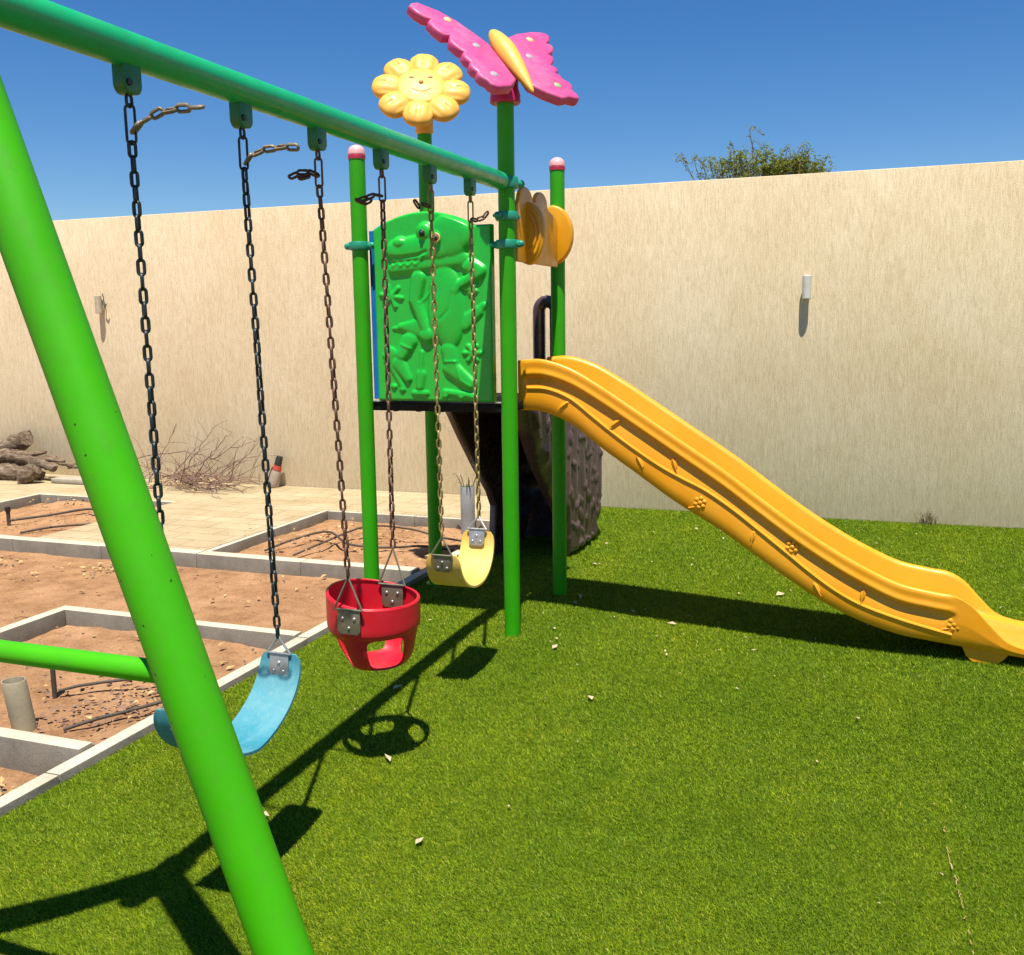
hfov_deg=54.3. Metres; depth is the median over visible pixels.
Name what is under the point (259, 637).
kerb
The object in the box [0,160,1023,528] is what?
boundary wall
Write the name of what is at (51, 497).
kerb
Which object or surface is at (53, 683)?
irrigation stake
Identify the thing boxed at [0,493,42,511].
kerb
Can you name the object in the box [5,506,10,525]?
irrigation stake
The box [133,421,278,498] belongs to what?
brush heap
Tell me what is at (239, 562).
kerb
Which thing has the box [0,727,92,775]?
kerb
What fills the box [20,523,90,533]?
hose
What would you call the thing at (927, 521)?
weed
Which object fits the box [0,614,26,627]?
soil
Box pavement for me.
[0,474,489,550]
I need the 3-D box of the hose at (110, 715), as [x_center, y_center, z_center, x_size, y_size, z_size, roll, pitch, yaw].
[-1.556,0.963,4.149,0.573,0.053,0.035,-7,11,-35]
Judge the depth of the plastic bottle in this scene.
9.44 m
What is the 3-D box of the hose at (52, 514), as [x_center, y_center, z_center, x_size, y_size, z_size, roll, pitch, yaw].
[-3.735,0.308,8.323,0.836,0.080,0.162,-1,9,-1]
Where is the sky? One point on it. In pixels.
(868, 84)
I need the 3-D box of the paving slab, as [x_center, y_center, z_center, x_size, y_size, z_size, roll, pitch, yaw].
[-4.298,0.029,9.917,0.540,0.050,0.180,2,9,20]
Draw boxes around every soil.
[0,501,96,537]
[0,551,341,633]
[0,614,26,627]
[0,625,270,745]
[0,767,37,796]
[239,520,462,569]
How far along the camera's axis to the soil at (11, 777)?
3.68 m
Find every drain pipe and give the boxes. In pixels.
[1,676,36,731]
[460,486,474,533]
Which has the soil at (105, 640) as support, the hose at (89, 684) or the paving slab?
the hose at (89, 684)
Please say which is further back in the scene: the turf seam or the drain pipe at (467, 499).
the drain pipe at (467, 499)
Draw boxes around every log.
[0,430,33,450]
[0,448,64,471]
[0,463,45,480]
[16,463,41,483]
[35,455,76,468]
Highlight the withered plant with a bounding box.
[452,469,475,486]
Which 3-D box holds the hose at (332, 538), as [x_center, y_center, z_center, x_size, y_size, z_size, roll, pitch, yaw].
[-0.959,0.422,7.129,1.216,0.136,0.226,-4,9,-18]
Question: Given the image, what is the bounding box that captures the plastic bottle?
[266,456,282,487]
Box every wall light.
[94,293,106,313]
[802,275,811,298]
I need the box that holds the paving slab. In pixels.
[51,476,83,484]
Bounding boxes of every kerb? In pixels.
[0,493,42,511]
[0,535,419,582]
[0,549,459,817]
[0,609,65,641]
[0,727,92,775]
[40,493,175,506]
[56,605,300,650]
[206,510,328,552]
[328,510,489,531]
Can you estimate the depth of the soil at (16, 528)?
8.37 m
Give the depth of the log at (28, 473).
9.88 m
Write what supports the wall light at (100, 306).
attached to the boundary wall
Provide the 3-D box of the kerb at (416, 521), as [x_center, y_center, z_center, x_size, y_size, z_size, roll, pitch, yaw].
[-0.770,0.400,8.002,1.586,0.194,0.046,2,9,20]
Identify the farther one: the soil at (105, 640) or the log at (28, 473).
the log at (28, 473)
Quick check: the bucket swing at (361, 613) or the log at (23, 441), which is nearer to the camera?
the bucket swing at (361, 613)
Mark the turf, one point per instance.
(660, 831)
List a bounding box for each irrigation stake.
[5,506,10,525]
[50,669,57,698]
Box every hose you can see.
[10,508,92,521]
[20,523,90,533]
[58,679,131,691]
[63,700,161,730]
[264,531,453,551]
[293,525,461,555]
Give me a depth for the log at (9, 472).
10.13 m
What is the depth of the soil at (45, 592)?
6.12 m
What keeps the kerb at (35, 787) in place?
on the ground
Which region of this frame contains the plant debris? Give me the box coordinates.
[4,504,459,735]
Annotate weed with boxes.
[913,509,940,524]
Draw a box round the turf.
[0,507,1023,954]
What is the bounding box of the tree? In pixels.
[673,125,835,180]
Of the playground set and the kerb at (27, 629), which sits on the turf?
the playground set
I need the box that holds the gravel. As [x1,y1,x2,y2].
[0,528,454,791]
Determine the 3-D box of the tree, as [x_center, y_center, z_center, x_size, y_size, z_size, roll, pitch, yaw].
[3.289,-2.422,13.604,2.473,4.064,2.845,7,12,41]
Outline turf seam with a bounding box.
[943,826,973,953]
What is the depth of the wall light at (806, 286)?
7.58 m
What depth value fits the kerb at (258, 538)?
7.55 m
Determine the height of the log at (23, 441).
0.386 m
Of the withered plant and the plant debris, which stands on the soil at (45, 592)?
the plant debris
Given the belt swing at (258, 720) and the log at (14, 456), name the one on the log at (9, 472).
the log at (14, 456)
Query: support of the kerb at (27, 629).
on the ground
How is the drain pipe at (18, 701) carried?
on the soil at (105, 640)
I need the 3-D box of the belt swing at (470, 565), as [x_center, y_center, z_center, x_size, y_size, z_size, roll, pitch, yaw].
[-0.234,-0.361,4.261,0.172,1.681,0.556,2,9,20]
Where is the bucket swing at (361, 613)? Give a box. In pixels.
[287,150,419,670]
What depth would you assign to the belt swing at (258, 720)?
2.88 m
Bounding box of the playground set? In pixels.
[0,0,1023,954]
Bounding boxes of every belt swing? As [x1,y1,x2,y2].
[123,94,300,755]
[413,184,493,587]
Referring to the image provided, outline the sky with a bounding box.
[0,0,1023,220]
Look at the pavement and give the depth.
8.45 m
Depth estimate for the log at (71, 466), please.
10.11 m
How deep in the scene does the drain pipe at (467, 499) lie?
7.60 m
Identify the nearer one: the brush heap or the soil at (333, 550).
the soil at (333, 550)
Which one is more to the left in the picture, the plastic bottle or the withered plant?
the plastic bottle
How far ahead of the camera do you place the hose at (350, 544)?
6.94 m

